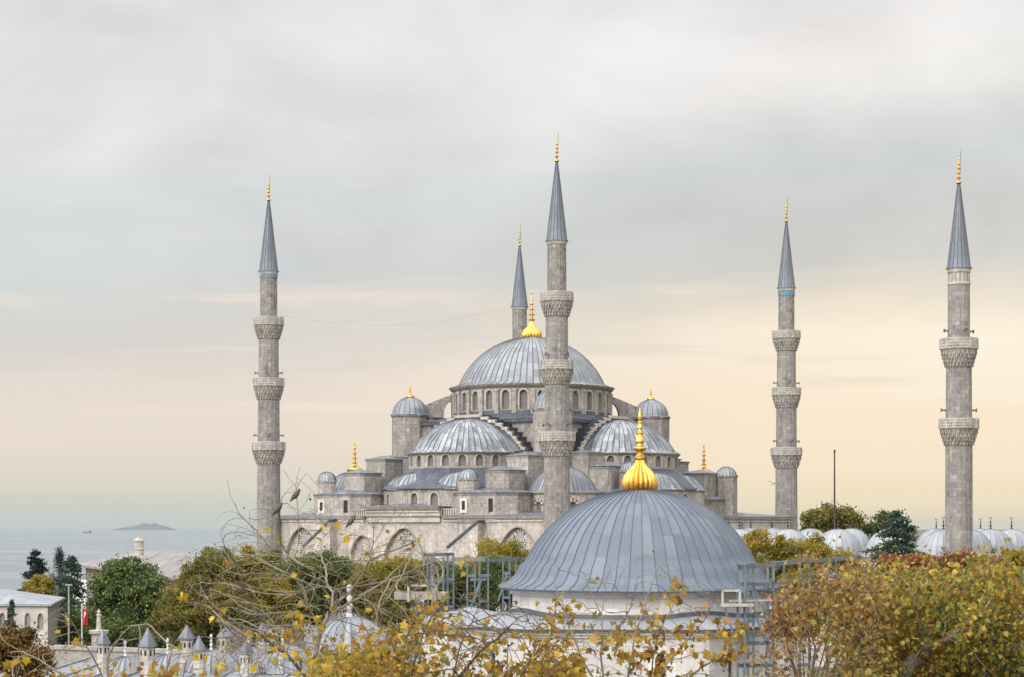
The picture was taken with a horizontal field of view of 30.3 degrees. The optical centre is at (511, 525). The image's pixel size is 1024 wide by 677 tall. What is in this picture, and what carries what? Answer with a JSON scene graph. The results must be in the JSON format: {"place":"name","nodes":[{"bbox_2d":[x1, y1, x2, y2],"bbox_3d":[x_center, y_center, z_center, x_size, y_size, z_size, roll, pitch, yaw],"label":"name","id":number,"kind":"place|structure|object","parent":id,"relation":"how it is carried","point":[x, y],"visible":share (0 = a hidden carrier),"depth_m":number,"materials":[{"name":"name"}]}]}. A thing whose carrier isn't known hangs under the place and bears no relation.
{"place":"outdoors","nodes":[
{"label":"outdoors","id":0,"kind":"place"},
{"bbox_2d":[0,589,64,676],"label":"stone house","id":1,"kind":"structure","parent":0,"point":[31,608],"depth_m":146.73,"materials":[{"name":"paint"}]},
{"bbox_2d":[89,609,108,645],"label":"marble column","id":2,"kind":"structure","parent":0,"point":[94,634],"depth_m":149.61,"materials":[{"name":"beige stone"}]},
{"bbox_2d":[48,645,179,666],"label":"boundary wall","id":3,"kind":"structure","parent":0,"point":[75,653],"depth_m":120.46,"materials":[{"name":"beige stone"}]},
{"bbox_2d":[0,530,256,616],"bbox_3d":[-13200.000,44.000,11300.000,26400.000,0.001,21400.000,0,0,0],"label":"sea","id":4,"kind":"structure","parent":0,"point":[17,547],"depth_m":4495.38,"materials":[{"name":"liquid"}]},
{"bbox_2d":[113,523,176,529],"bbox_3d":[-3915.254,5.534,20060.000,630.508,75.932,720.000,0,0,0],"label":"island","id":5,"kind":"structure","parent":0,"point":[152,526],"depth_m":19817.12,"materials":[{"name":"grey stone"}]},
{"bbox_2d":[79,536,303,649],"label":"hip roofed house","id":6,"kind":"structure","parent":0,"point":[168,563],"depth_m":236.86,"materials":[{"name":"stone"}]},
{"bbox_2d":[0,0,1023,529],"label":"sky","id":7,"kind":"structure","parent":0,"point":[405,148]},
{"bbox_2d":[304,530,1023,676],"bbox_3d":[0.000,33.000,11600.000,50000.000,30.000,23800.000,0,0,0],"label":"ground","id":8,"kind":"structure","parent":0,"point":[920,533],"depth_m":271.92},
{"bbox_2d":[4,599,19,628],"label":"conifer","id":9,"kind":"object","parent":8,"relation":"on","point":[11,609],"visible":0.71,"depth_m":139.88,"materials":[{"name":"green plant"}]},
{"bbox_2d":[0,617,57,676],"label":"bush","id":10,"kind":"object","parent":8,"relation":"on","point":[22,639],"visible":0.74,"depth_m":74.04,"materials":[{"name":"brown plant"}]},
{"bbox_2d":[17,549,53,591],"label":"conifer","id":11,"kind":"object","parent":8,"relation":"on","point":[37,566],"visible":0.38,"depth_m":199.65,"materials":[{"name":"green plant"}]},
{"bbox_2d":[21,573,61,613],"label":"broadleaf tree","id":12,"kind":"object","parent":8,"relation":"on","point":[39,584],"visible":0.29,"depth_m":184.54,"materials":[{"name":"yellow plant"}]},
{"bbox_2d":[45,545,73,612],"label":"conifer","id":13,"kind":"object","parent":8,"relation":"on","point":[59,555],"visible":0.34,"depth_m":189.83,"materials":[{"name":"green plant"}]},
{"bbox_2d":[65,584,71,644],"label":"lamp pole","id":14,"kind":"object","parent":8,"relation":"on","point":[68,585],"visible":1,"depth_m":139.94,"materials":[{"name":"grey metal"}]},
{"bbox_2d":[56,555,89,645],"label":"conifer","id":15,"kind":"object","parent":8,"relation":"on","point":[70,564],"visible":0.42,"depth_m":181.69,"materials":[{"name":"green plant"}]},
{"bbox_2d":[81,603,87,645],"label":"flag","id":16,"kind":"object","parent":8,"relation":"on","point":[84,615],"visible":1,"depth_m":134.96,"materials":[{"name":"fabric"}]},
{"bbox_2d":[68,574,110,643],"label":"white annex","id":17,"kind":"object","parent":8,"relation":"on","point":[84,582],"visible":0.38,"depth_m":236.44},
{"bbox_2d":[83,551,168,632],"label":"broadleaf tree","id":18,"kind":"object","parent":8,"relation":"on","point":[123,586],"visible":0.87,"depth_m":167.99,"materials":[{"name":"green plant"}]},
{"bbox_2d":[0,608,269,676],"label":"sycamore","id":19,"kind":"object","parent":8,"relation":"on","point":[173,670],"visible":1,"depth_m":18.94,"materials":[{"name":"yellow plant"}]},
{"bbox_2d":[58,603,223,648],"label":"broadleaf tree","id":20,"kind":"object","parent":8,"relation":"on","point":[115,630],"visible":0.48,"depth_m":156.34,"materials":[{"name":"green plant"}]},
{"bbox_2d":[144,543,270,643],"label":"broadleaf tree","id":21,"kind":"object","parent":8,"relation":"on","point":[196,621],"visible":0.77,"depth_m":149.01,"materials":[{"name":"green plant"}]},
{"bbox_2d":[43,584,426,676],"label":"domed college","id":22,"kind":"structure","parent":8,"relation":"on","point":[147,646],"depth_m":96.90,"materials":[{"name":"beige stone"}]},
{"bbox_2d":[228,543,299,646],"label":"broadleaf tree","id":23,"kind":"object","parent":8,"relation":"on","point":[267,598],"visible":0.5,"depth_m":154.51,"materials":[{"name":"green plant"}]},
{"bbox_2d":[252,177,285,557],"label":"minaret","id":24,"kind":"object","parent":8,"relation":"on","point":[268,448],"visible":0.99,"depth_m":295.80,"materials":[{"name":"stone"}]},
{"bbox_2d":[255,544,309,643],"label":"broadleaf tree","id":25,"kind":"object","parent":8,"relation":"on","point":[271,558],"visible":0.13,"depth_m":171.27,"materials":[{"name":"green plant"}]},
{"bbox_2d":[168,468,452,676],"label":"sycamore","id":26,"kind":"object","parent":8,"relation":"on","point":[320,628],"visible":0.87,"depth_m":23.24,"materials":[{"name":"brown plant"}]},
{"bbox_2d":[272,503,283,515],"bbox_3d":[-2.815,-0.200,22.699,0.143,0.167,0.075,0,0,24],"label":"bird","id":27,"kind":"object","parent":26,"relation":"attached to","point":[277,508],"visible":1,"depth_m":22.68},
{"bbox_2d":[290,489,301,501],"bbox_3d":[-2.691,-0.382,23.499,0.143,0.167,0.075,0,0,24],"label":"bird","id":28,"kind":"object","parent":26,"relation":"attached to","point":[296,493],"visible":1,"depth_m":23.48},
{"bbox_2d":[345,515,355,527],"bbox_3d":[-1.985,-0.054,23.299,0.137,0.160,0.072,0,0,24],"label":"bird","id":29,"kind":"object","parent":26,"relation":"attached to","point":[351,520],"visible":1,"depth_m":23.28},
{"bbox_2d":[268,543,363,639],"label":"broadleaf tree","id":30,"kind":"object","parent":8,"relation":"on","point":[320,592],"visible":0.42,"depth_m":158.55,"materials":[{"name":"green plant"}]},
{"bbox_2d":[341,561,439,638],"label":"broadleaf tree","id":31,"kind":"object","parent":8,"relation":"on","point":[390,605],"visible":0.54,"depth_m":156.64,"materials":[{"name":"green plant"}]},
{"bbox_2d":[344,552,480,635],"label":"broadleaf tree","id":32,"kind":"object","parent":8,"relation":"on","point":[392,564],"visible":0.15,"depth_m":172.98,"materials":[{"name":"green plant"}]},
{"bbox_2d":[298,555,599,676],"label":"sycamore","id":33,"kind":"object","parent":8,"relation":"on","point":[367,659],"visible":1,"depth_m":21.08,"materials":[{"name":"yellow plant"}]},
{"bbox_2d":[394,553,525,616],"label":"steel frame","id":34,"kind":"object","parent":8,"relation":"on","point":[407,596],"visible":0.41,"depth_m":130.91,"materials":[{"name":"grey metal"}]},
{"bbox_2d":[425,554,518,615],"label":"broadleaf tree","id":35,"kind":"object","parent":8,"relation":"on","point":[495,575],"visible":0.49,"depth_m":165.54,"materials":[{"name":"green plant"}]},
{"bbox_2d":[463,536,531,611],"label":"broadleaf tree","id":36,"kind":"object","parent":8,"relation":"on","point":[496,548],"visible":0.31,"depth_m":199.16,"materials":[{"name":"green plant"}]},
{"bbox_2d":[511,228,527,338],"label":"minaret","id":37,"kind":"object","parent":8,"relation":"on","point":[519,306],"visible":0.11,"depth_m":344.48,"materials":[{"name":"stone"}]},
{"bbox_2d":[282,305,510,324],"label":"cable","id":38,"kind":"object","parent":37,"relation":"attached to","point":[405,324],"visible":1,"depth_m":321.82,"materials":[{"name":"metal"}]},
{"bbox_2d":[279,291,795,646],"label":"mosque","id":39,"kind":"structure","parent":8,"relation":"on","point":[465,476],"depth_m":289.00,"materials":[{"name":"stone"}]},
{"bbox_2d":[318,499,324,513],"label":"small window","id":40,"kind":"structure","parent":39,"relation":"in","point":[320,504],"depth_m":291.70,"materials":[{"name":"white stone"}]},
{"bbox_2d":[344,500,346,512],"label":"window","id":41,"kind":"structure","parent":39,"relation":"in","point":[345,501],"depth_m":288.80,"materials":[{"name":"grey glass"}]},
{"bbox_2d":[460,498,466,512],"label":"small window","id":42,"kind":"structure","parent":39,"relation":"in","point":[463,501],"depth_m":275.17,"materials":[{"name":"white stone"}]},
{"bbox_2d":[488,499,492,511],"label":"window","id":43,"kind":"structure","parent":39,"relation":"in","point":[490,501],"depth_m":272.30,"materials":[{"name":"grey glass"}]},
{"bbox_2d":[538,135,575,531],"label":"minaret","id":44,"kind":"object","parent":8,"relation":"on","point":[556,439],"visible":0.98,"depth_m":264.12,"materials":[{"name":"stone"}]},
{"bbox_2d":[418,409,788,676],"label":"domed tomb","id":45,"kind":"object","parent":8,"relation":"on","point":[639,516],"visible":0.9,"depth_m":113.60,"materials":[{"name":"grey metal"}]},
{"bbox_2d":[527,546,750,676],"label":"sycamore","id":46,"kind":"object","parent":8,"relation":"on","point":[619,638],"visible":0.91,"depth_m":22.68,"materials":[{"name":"yellow plant"}]},
{"bbox_2d":[770,197,801,530],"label":"minaret","id":47,"kind":"object","parent":8,"relation":"on","point":[786,454],"visible":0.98,"depth_m":316.54,"materials":[{"name":"stone"}]},
{"bbox_2d":[769,593,807,676],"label":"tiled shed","id":48,"kind":"structure","parent":8,"relation":"on","point":[806,648],"depth_m":133.00,"materials":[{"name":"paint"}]},
{"bbox_2d":[720,555,859,676],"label":"steel frame","id":49,"kind":"object","parent":8,"relation":"on","point":[754,615],"visible":0.58,"depth_m":110.37,"materials":[{"name":"grey metal"}]},
{"bbox_2d":[741,528,865,607],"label":"broadleaf tree","id":50,"kind":"object","parent":8,"relation":"on","point":[781,550],"visible":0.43,"depth_m":160.64,"materials":[{"name":"yellow plant"}]},
{"bbox_2d":[760,573,864,676],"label":"bush","id":51,"kind":"object","parent":8,"relation":"on","point":[787,634],"visible":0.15,"depth_m":94.58,"materials":[{"name":"orange plant"}]},
{"bbox_2d":[740,535,911,676],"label":"sycamore","id":52,"kind":"object","parent":8,"relation":"on","point":[862,608],"visible":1,"depth_m":42.56,"materials":[{"name":"yellow plant"}]},
{"bbox_2d":[799,500,869,532],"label":"broadleaf tree","id":53,"kind":"object","parent":8,"relation":"on","point":[821,518],"visible":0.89,"depth_m":347.67,"materials":[{"name":"green plant"}]},
{"bbox_2d":[833,450,835,528],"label":"mast","id":54,"kind":"object","parent":8,"relation":"on","point":[834,523],"visible":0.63,"depth_m":329.87,"materials":[{"name":"metal"}]},
{"bbox_2d":[727,516,1023,666],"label":"courtyard arcade","id":55,"kind":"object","parent":8,"relation":"on","point":[852,539],"visible":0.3,"depth_m":242.44,"materials":[{"name":"stone"}]},
{"bbox_2d":[863,509,917,540],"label":"broadleaf tree","id":56,"kind":"object","parent":8,"relation":"on","point":[876,527],"visible":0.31,"depth_m":349.51,"materials":[{"name":"green plant"}]},
{"bbox_2d":[862,508,934,608],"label":"conifer","id":57,"kind":"object","parent":8,"relation":"on","point":[897,530],"visible":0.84,"depth_m":194.47,"materials":[{"name":"green plant"}]},
{"bbox_2d":[816,538,1023,676],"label":"sycamore","id":58,"kind":"object","parent":8,"relation":"on","point":[946,627],"visible":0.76,"depth_m":46.50,"materials":[{"name":"yellow plant"}]},
{"bbox_2d":[873,548,1011,591],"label":"bush","id":59,"kind":"object","parent":8,"relation":"on","point":[914,557],"visible":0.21,"depth_m":100.12,"materials":[{"name":"orange plant"}]},
{"bbox_2d":[938,151,979,666],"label":"minaret","id":60,"kind":"object","parent":8,"relation":"on","point":[958,426],"visible":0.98,"depth_m":229.84,"materials":[{"name":"stone"}]},
{"bbox_2d":[986,546,1023,676],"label":"bush","id":61,"kind":"object","parent":8,"relation":"on","point":[1015,559],"visible":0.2,"depth_m":91.57,"materials":[{"name":"yellow plant"}]}
]}

